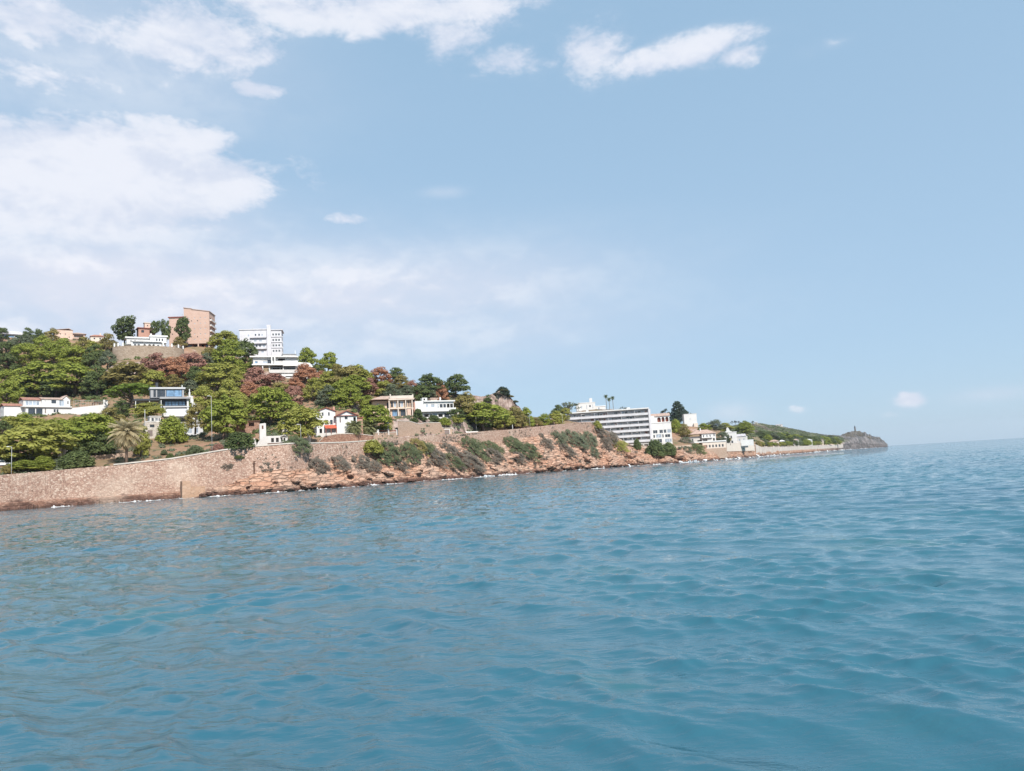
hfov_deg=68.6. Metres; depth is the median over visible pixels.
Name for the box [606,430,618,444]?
coastal shrub
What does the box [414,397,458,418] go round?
terraced house
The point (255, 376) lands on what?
pine tree
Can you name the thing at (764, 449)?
promenade wall
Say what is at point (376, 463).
coastal shrub
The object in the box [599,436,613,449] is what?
coastal shrub
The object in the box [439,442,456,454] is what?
coastal shrub
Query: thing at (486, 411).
pine tree
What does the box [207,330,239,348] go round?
pine tree
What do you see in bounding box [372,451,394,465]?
coastal shrub
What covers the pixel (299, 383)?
pine tree
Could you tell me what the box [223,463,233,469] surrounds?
coastal shrub
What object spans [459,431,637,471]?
cliff brush
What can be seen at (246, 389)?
pine tree
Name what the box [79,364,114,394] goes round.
pine tree
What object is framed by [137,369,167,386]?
pine tree
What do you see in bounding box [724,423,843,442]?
headland scrub
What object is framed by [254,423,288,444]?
ruined house
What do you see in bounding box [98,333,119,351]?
pine tree
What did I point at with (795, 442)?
shore tree
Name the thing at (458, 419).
garden shrub
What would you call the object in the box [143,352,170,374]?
pine tree
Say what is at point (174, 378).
pine tree
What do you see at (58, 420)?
pine tree
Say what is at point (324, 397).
pine tree
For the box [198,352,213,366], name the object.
pine tree
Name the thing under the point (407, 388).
pine tree
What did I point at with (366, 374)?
pine tree
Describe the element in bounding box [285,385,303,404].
pine tree
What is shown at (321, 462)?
coastal shrub
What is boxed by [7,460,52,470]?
bushy tree
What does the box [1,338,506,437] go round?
dark undergrowth
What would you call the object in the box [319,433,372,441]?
forecourt wall
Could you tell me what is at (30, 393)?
pine tree
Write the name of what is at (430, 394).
pine tree
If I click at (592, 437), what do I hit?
coastal shrub
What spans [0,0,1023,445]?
sky
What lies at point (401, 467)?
coastal shrub
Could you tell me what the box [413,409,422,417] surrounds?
pine tree
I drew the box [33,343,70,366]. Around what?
pine tree
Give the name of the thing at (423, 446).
coastal shrub
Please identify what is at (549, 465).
boulder
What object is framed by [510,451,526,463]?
coastal shrub
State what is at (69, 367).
pine tree
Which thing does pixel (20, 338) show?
pine tree
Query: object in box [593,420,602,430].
coastal shrub
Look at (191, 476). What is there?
sea wall
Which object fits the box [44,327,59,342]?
pine tree
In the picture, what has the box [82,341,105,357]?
pine tree
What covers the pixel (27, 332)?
pine tree
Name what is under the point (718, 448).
sea arcade
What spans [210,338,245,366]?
pine tree
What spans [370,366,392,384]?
pine tree
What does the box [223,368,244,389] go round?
pine tree
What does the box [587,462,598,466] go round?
boulder
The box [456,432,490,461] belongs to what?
coastal shrub
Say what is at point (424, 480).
shore foam
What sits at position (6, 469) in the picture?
garden shrub
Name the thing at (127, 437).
palm tree
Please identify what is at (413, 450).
coastal shrub
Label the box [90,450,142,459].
garden wall
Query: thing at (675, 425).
bushy tree
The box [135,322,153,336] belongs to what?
brick house
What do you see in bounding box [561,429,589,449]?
coastal shrub
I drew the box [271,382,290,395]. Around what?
pine tree
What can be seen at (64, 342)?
pine tree
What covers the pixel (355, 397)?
pine tree
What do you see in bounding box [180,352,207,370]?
pine tree
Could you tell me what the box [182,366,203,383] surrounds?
pine tree
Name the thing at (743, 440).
stepped house
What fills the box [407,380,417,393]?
pine tree
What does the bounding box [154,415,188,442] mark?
bushy tree
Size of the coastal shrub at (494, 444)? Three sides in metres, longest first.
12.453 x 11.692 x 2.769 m
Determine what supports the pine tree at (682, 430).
on the hillside
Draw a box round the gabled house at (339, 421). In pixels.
[314,407,363,436]
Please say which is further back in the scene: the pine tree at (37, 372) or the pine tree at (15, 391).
the pine tree at (37, 372)
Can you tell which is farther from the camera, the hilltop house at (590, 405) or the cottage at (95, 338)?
the hilltop house at (590, 405)
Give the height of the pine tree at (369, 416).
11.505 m
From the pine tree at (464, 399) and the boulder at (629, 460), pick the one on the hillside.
the pine tree at (464, 399)
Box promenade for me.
[609,433,884,447]
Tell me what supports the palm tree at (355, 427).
on the hillside
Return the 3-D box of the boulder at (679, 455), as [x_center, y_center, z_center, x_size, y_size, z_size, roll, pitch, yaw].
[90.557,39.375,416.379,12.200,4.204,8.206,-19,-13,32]
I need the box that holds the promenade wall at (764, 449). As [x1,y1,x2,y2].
[755,444,842,453]
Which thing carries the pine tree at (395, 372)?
on the hillside
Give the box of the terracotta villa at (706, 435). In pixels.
[689,428,715,442]
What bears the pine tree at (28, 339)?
on the hillside
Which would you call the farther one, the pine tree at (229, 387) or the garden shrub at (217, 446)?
the pine tree at (229, 387)
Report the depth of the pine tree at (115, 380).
304.78 m
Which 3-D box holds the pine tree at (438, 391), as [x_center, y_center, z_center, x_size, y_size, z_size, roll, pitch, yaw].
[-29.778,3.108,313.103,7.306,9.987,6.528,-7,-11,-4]
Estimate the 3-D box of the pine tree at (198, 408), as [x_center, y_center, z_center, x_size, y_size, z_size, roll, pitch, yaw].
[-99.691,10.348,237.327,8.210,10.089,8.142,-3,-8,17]
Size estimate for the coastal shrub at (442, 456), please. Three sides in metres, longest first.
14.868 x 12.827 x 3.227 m
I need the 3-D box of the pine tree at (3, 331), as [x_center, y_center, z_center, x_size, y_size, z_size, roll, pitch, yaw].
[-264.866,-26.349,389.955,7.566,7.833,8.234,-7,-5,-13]
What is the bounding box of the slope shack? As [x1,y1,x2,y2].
[236,420,259,432]
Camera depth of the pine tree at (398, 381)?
316.85 m
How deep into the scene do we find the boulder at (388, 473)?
225.34 m
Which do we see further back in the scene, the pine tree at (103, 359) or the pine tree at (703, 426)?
the pine tree at (703, 426)
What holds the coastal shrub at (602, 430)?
on the shore rocks
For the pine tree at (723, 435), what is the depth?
495.13 m
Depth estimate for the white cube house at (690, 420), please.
559.71 m
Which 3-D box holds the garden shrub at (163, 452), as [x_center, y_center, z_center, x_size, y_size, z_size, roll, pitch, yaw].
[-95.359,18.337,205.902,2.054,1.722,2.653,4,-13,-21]
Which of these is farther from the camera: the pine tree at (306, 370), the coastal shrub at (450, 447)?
the pine tree at (306, 370)
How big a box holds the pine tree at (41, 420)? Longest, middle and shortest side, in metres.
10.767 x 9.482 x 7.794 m
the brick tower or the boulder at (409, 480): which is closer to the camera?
the boulder at (409, 480)
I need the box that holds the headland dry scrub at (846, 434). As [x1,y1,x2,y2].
[733,423,881,440]
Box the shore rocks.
[194,424,887,497]
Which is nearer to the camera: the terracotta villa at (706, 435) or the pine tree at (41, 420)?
the pine tree at (41, 420)
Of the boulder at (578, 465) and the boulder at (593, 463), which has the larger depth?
the boulder at (593, 463)
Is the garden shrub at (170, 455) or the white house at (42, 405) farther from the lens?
the white house at (42, 405)
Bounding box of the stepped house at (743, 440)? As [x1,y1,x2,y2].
[724,427,753,447]
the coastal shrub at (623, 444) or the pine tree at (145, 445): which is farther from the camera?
the coastal shrub at (623, 444)
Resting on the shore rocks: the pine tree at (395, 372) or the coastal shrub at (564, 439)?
the coastal shrub at (564, 439)
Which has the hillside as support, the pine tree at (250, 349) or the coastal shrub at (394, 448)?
the pine tree at (250, 349)
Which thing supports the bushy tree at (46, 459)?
on the hillside
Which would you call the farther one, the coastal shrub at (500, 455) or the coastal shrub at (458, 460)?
the coastal shrub at (500, 455)
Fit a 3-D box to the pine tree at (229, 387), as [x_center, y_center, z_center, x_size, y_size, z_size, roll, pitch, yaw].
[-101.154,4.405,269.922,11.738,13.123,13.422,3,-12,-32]
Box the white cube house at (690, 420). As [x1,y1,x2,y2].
[682,413,697,426]
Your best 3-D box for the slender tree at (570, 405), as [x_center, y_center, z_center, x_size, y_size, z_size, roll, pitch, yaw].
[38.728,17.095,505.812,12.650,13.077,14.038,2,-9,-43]
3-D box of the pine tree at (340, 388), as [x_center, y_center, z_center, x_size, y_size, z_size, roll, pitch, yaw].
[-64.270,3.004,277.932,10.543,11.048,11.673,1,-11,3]
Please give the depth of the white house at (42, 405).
259.30 m
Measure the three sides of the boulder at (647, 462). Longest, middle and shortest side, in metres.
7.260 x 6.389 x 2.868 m
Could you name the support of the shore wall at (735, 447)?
on the promenade
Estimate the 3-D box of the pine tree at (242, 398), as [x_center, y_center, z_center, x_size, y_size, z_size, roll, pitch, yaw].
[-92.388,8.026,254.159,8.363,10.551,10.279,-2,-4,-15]
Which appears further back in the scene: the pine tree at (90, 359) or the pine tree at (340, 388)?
the pine tree at (90, 359)
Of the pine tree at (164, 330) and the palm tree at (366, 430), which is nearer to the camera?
the palm tree at (366, 430)
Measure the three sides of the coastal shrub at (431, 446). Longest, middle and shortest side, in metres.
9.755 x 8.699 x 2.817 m
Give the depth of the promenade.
1348.84 m
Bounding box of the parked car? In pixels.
[0,460,10,464]
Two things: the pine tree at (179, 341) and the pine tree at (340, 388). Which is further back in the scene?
the pine tree at (179, 341)
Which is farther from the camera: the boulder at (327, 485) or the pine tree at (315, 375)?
the pine tree at (315, 375)
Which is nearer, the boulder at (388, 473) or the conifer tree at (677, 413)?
the boulder at (388, 473)
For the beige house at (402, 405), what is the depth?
280.88 m
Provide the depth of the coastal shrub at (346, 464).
211.98 m
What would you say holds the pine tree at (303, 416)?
on the hillside
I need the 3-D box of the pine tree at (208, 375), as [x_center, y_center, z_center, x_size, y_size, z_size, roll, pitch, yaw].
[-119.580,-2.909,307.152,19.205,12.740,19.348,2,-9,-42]
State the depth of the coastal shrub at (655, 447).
402.69 m
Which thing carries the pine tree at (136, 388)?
on the hillside
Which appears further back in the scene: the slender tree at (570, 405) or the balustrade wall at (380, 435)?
the slender tree at (570, 405)
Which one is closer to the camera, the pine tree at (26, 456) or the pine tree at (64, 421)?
the pine tree at (26, 456)
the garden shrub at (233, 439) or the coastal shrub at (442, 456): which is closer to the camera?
the garden shrub at (233, 439)
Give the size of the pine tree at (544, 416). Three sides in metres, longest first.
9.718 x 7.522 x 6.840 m
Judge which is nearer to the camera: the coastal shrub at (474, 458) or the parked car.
the parked car
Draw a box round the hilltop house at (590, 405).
[576,398,605,411]
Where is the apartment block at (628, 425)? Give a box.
[566,407,652,445]
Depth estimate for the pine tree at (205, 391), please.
266.72 m
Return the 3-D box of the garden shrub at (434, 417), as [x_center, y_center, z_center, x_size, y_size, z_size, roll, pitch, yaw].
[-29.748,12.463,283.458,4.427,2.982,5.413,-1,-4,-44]
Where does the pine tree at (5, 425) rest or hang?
on the hillside
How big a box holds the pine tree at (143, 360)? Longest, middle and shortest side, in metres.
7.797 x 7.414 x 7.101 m
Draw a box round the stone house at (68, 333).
[54,328,85,339]
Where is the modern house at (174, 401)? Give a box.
[133,383,202,434]
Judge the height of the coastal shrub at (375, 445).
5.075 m
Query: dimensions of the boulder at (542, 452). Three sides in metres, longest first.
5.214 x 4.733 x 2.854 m
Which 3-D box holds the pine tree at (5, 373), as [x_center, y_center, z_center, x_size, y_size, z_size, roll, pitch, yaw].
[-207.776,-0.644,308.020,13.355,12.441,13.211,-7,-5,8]
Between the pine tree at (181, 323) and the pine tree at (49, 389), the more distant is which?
the pine tree at (181, 323)
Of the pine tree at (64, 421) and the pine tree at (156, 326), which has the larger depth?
the pine tree at (156, 326)
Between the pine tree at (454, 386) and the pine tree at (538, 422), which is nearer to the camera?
the pine tree at (454, 386)
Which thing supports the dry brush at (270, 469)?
on the shore rocks
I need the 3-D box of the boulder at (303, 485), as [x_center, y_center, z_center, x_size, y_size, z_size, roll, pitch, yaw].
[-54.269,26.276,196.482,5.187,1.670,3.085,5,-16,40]
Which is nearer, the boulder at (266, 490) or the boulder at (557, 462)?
the boulder at (266, 490)
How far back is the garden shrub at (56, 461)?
183.81 m
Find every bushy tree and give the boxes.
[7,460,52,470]
[33,455,55,467]
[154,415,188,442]
[496,386,509,395]
[671,419,681,432]
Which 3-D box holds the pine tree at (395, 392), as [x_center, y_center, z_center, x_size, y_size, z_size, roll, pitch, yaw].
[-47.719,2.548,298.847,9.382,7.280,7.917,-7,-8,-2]
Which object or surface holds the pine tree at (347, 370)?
on the hillside
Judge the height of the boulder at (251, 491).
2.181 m
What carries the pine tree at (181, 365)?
on the hillside
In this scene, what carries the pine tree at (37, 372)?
on the hillside
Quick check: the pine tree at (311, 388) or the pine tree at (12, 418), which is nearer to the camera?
the pine tree at (12, 418)
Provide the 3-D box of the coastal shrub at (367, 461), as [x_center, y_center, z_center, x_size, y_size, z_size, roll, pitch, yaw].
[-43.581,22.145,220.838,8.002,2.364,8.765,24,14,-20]
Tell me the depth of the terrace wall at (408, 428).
267.62 m
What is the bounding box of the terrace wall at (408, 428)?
[398,420,452,436]
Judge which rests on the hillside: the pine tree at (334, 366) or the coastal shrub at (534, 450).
the pine tree at (334, 366)
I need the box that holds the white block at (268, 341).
[239,325,283,357]
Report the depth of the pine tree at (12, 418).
220.63 m
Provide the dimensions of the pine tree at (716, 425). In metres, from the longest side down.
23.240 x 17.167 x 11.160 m
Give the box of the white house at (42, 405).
[0,395,107,416]
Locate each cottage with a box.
[90,333,104,341]
[143,416,162,438]
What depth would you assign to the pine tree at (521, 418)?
325.93 m
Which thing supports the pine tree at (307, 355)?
on the hillside
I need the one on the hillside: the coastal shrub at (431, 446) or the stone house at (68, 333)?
the stone house at (68, 333)
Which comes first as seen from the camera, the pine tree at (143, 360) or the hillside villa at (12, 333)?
the pine tree at (143, 360)
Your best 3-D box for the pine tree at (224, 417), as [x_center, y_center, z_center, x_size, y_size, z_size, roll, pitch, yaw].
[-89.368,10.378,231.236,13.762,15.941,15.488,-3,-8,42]
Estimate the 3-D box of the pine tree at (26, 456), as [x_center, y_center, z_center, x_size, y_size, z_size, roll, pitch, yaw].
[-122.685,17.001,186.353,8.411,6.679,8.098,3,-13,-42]
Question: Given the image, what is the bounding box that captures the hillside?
[0,337,887,474]
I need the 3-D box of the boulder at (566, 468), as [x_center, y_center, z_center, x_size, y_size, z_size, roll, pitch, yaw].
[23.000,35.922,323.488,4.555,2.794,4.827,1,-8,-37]
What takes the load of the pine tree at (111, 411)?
on the hillside
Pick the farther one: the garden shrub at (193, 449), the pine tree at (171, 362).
the pine tree at (171, 362)
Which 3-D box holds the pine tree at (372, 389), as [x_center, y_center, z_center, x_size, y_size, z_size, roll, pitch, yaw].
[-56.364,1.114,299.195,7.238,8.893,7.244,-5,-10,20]
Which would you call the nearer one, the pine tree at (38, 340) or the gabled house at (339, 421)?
the gabled house at (339, 421)
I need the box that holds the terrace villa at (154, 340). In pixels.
[125,334,167,345]
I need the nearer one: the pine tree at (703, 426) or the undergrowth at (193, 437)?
the undergrowth at (193, 437)
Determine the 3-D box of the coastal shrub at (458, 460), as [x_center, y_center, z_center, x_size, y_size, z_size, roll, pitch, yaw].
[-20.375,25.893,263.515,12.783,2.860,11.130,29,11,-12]
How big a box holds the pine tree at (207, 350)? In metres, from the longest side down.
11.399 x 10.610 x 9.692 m
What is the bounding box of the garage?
[444,428,451,433]
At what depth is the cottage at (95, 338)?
396.49 m
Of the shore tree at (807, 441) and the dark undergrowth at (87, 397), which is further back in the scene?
the shore tree at (807, 441)
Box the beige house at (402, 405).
[369,394,414,415]
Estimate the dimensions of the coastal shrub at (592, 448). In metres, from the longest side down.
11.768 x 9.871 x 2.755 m
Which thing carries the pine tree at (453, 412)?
on the hillside
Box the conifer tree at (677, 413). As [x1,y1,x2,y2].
[669,401,691,421]
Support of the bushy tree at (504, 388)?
on the hillside
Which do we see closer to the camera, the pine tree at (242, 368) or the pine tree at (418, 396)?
the pine tree at (418, 396)
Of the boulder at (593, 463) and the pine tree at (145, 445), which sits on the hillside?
the pine tree at (145, 445)
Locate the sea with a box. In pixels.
[0,438,1023,770]
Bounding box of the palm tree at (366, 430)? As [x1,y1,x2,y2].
[363,420,378,434]
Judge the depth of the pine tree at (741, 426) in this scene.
698.33 m
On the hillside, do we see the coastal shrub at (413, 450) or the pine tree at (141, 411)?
the pine tree at (141, 411)
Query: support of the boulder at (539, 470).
on the shore rocks
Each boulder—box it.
[198,492,211,497]
[247,488,260,494]
[260,487,272,493]
[281,487,294,491]
[289,478,301,482]
[300,482,312,489]
[305,481,317,485]
[321,483,331,488]
[331,482,341,488]
[381,470,393,475]
[406,478,415,482]
[510,454,519,458]
[534,468,542,472]
[537,450,544,456]
[545,463,555,468]
[551,460,562,465]
[562,466,570,470]
[574,463,581,467]
[583,455,593,461]
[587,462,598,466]
[606,462,613,466]
[617,462,627,466]
[623,452,635,458]
[625,458,635,462]
[643,460,652,464]
[659,457,673,463]
[670,451,685,459]
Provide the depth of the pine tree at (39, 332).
389.37 m
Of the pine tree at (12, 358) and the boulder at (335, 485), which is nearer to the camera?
the boulder at (335, 485)
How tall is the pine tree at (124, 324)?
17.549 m
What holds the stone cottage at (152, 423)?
on the hillside
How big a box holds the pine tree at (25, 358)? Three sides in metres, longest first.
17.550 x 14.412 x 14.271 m
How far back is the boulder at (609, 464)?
355.05 m
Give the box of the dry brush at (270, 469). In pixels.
[257,423,631,470]
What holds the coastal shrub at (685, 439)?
on the hillside
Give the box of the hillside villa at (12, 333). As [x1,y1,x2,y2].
[4,331,23,337]
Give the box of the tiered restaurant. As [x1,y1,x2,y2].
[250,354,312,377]
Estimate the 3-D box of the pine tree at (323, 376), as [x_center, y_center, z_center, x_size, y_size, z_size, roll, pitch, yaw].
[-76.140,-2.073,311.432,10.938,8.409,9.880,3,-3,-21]
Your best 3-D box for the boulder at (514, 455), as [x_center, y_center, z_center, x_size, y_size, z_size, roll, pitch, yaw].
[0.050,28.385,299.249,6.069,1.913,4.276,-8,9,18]
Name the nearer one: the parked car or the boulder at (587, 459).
the parked car
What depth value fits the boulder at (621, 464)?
361.80 m
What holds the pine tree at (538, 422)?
on the hillside
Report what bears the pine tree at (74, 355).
on the hillside
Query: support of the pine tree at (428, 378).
on the hillside
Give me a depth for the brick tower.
387.70 m
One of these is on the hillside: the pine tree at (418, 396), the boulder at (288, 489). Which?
the pine tree at (418, 396)
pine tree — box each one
[0,327,9,341]
[0,341,15,356]
[0,352,22,372]
[0,369,19,393]
[0,379,25,403]
[0,416,26,433]
[0,420,12,435]
[0,420,80,459]
[0,441,36,461]
[8,335,26,350]
[8,361,64,396]
[9,342,38,367]
[12,412,37,427]
[15,373,37,396]
[21,327,34,342]
[24,334,33,343]
[27,418,49,440]
[28,335,53,356]
[31,328,44,344]
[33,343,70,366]
[33,433,66,458]
[37,370,74,397]
[41,417,89,432]
[42,361,101,396]
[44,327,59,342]
[53,338,78,352]
[53,420,78,442]
[58,345,88,365]
[59,412,122,455]
[66,416,93,423]
[66,431,97,453]
[70,337,96,355]
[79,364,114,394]
[81,344,105,367]
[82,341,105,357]
[83,429,116,455]
[96,407,128,424]
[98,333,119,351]
[98,349,117,368]
[99,361,162,388]
[103,382,153,408]
[108,370,126,385]
[110,315,135,345]
[113,400,130,415]
[128,402,166,417]
[133,425,150,456]
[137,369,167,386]
[140,357,153,368]
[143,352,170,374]
[150,320,160,334]
[153,356,180,378]
[158,374,184,386]
[160,319,171,345]
[170,356,193,380]
[171,337,188,347]
[174,316,191,347]
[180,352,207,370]
[180,379,196,393]
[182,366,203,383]
[182,402,208,433]
[189,385,219,408]
[194,362,245,390]
[197,394,247,439]
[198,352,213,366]
[201,347,216,361]
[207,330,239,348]
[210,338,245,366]
[215,380,245,408]
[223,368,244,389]
[230,394,250,418]
[234,338,258,362]
[238,362,257,375]
[239,367,271,389]
[240,381,258,397]
[243,385,298,423]
[262,373,286,387]
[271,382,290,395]
[275,405,330,442]
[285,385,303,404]
[286,377,305,390]
[293,362,317,383]
[297,347,317,367]
[301,377,323,400]
[310,370,327,381]
[315,352,339,370]
[315,384,341,405]
[318,370,335,386]
[326,379,351,404]
[328,365,365,386]
[329,364,343,377]
[336,384,365,407]
[337,374,372,393]
[343,364,373,388]
[358,395,373,408]
[359,404,392,432]
[360,377,378,396]
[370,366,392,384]
[374,380,393,395]
[382,384,402,395]
[389,367,405,381]
[392,374,410,389]
[399,385,415,395]
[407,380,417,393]
[409,385,432,400]
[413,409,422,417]
[417,373,449,393]
[422,388,438,399]
[433,382,448,399]
[444,373,470,396]
[446,409,466,417]
[454,391,479,420]
[460,401,509,430]
[491,407,516,429]
[508,406,527,428]
[518,407,535,427]
[533,417,542,426]
[538,413,552,425]
[548,410,564,424]
[549,405,564,414]
[560,408,571,419]
[678,423,691,436]
[697,423,711,429]
[706,419,725,430]
[716,431,728,441]
[720,423,735,430]
[734,421,754,433]
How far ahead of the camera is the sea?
12.28 m
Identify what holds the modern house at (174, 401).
on the hillside
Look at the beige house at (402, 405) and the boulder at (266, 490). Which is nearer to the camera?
the boulder at (266, 490)
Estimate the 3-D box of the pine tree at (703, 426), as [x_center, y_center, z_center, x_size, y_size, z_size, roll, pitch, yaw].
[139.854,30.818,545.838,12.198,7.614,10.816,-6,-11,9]
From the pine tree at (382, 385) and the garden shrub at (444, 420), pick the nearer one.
the garden shrub at (444, 420)
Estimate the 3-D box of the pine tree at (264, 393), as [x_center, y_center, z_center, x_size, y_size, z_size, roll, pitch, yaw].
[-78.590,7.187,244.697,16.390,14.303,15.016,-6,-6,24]
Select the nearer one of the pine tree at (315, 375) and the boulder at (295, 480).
the boulder at (295, 480)
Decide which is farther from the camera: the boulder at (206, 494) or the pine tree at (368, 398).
the pine tree at (368, 398)
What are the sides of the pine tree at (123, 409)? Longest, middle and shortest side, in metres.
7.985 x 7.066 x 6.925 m
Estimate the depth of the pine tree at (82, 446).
196.63 m
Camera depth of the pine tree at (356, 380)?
293.75 m
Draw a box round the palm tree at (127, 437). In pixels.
[106,418,146,462]
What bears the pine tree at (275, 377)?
on the hillside
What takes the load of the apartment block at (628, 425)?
on the hillside
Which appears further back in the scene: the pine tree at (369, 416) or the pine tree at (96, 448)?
the pine tree at (369, 416)
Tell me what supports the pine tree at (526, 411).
on the hillside
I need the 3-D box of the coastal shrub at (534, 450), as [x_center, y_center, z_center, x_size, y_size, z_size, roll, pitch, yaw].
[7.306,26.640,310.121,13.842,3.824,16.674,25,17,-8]
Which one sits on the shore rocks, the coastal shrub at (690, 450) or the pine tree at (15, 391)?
the coastal shrub at (690, 450)
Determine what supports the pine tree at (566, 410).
on the hillside
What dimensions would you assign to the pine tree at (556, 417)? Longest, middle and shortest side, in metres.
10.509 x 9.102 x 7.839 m
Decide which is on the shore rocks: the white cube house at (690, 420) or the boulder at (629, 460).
the boulder at (629, 460)
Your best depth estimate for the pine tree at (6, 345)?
367.04 m
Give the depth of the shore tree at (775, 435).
843.88 m
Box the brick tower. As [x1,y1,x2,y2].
[168,307,216,347]
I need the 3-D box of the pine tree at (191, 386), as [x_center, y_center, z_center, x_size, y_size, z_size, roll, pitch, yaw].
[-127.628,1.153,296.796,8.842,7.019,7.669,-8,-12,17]
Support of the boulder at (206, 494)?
on the shore rocks
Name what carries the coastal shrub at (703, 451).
on the shore rocks
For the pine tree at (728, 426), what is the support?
on the hillside
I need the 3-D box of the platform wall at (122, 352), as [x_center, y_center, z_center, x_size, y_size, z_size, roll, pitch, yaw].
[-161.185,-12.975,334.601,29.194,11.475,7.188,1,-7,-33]
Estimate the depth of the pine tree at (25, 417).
223.35 m
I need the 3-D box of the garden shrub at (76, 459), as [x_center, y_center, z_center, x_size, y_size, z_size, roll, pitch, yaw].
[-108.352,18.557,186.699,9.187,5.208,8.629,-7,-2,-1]
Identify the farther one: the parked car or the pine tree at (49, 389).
the pine tree at (49, 389)
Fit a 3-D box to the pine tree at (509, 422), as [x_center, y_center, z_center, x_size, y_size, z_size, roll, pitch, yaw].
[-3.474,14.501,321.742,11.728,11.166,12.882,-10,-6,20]
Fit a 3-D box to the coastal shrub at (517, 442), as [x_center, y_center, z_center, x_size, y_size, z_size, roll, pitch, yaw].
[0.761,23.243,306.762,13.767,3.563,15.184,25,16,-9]
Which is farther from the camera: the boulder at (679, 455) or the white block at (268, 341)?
the boulder at (679, 455)
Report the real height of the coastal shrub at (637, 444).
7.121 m
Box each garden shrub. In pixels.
[0,465,13,473]
[51,458,61,468]
[57,449,96,468]
[160,450,167,454]
[165,453,174,457]
[185,445,203,454]
[210,443,224,450]
[223,432,254,449]
[427,415,438,420]
[438,417,451,426]
[450,415,463,423]
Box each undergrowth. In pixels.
[0,337,478,474]
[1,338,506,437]
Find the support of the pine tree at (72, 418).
on the hillside
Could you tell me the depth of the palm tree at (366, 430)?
243.27 m
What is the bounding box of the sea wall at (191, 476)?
[0,422,591,510]
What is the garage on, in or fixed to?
on the hillside
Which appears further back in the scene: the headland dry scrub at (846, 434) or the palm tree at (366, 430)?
the headland dry scrub at (846, 434)
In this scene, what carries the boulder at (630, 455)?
on the shore rocks
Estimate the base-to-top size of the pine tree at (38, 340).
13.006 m
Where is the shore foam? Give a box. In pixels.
[51,448,861,507]
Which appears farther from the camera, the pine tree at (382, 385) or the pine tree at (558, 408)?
the pine tree at (558, 408)
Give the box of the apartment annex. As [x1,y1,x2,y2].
[651,413,672,444]
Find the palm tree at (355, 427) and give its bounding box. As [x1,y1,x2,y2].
[345,420,363,434]
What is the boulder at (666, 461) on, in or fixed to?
on the shore rocks
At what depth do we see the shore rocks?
265.08 m
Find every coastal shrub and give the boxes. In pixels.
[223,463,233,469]
[282,434,312,455]
[306,457,332,474]
[328,455,351,470]
[351,454,374,469]
[363,439,384,455]
[371,460,381,470]
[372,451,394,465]
[377,438,401,461]
[391,458,411,472]
[399,441,422,463]
[409,436,429,455]
[417,440,438,454]
[423,448,450,469]
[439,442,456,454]
[439,452,467,472]
[446,446,487,472]
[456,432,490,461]
[482,440,504,454]
[483,446,506,464]
[503,436,526,453]
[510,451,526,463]
[517,441,542,461]
[540,437,554,447]
[551,430,569,447]
[559,443,577,457]
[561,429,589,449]
[579,430,598,446]
[589,446,599,457]
[591,422,608,438]
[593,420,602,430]
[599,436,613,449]
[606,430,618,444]
[612,440,630,451]
[633,438,641,449]
[645,439,665,456]
[664,442,677,455]
[677,437,691,443]
[678,446,695,453]
[690,443,706,454]
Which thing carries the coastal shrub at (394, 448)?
on the shore rocks
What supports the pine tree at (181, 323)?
on the hillside
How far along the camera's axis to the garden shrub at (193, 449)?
198.92 m
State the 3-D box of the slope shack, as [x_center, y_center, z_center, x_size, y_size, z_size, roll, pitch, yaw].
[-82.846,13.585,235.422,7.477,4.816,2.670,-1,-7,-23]
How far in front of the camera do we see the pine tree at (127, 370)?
300.57 m
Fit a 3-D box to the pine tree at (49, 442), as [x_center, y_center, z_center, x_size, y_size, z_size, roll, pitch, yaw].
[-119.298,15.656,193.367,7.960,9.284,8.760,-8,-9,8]
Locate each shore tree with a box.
[770,432,780,439]
[789,438,798,445]
[803,439,811,445]
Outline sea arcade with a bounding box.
[691,440,727,457]
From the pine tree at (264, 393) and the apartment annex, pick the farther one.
the apartment annex
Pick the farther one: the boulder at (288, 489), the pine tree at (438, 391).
the pine tree at (438, 391)
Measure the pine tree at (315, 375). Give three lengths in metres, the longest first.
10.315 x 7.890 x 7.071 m
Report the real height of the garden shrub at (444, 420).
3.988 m
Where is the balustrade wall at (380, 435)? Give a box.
[373,422,397,439]
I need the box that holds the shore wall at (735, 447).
[726,443,754,450]
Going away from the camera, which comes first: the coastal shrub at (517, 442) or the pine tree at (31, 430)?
the pine tree at (31, 430)
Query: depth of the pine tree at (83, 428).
200.45 m
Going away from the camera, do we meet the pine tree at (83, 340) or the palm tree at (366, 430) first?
the palm tree at (366, 430)
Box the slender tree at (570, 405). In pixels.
[561,402,580,410]
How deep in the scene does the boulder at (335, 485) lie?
201.05 m
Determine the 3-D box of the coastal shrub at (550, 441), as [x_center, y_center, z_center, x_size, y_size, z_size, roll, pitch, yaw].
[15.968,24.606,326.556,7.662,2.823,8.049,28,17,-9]
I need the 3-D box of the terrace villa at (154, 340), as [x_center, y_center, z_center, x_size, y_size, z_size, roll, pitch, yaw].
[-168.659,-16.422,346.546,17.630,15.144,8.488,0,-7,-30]
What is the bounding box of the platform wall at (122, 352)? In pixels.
[113,342,183,360]
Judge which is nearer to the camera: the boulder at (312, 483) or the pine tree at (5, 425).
the boulder at (312, 483)
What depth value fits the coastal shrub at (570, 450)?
335.15 m
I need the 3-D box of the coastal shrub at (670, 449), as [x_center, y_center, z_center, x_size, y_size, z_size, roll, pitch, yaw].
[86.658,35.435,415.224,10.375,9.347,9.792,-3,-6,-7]

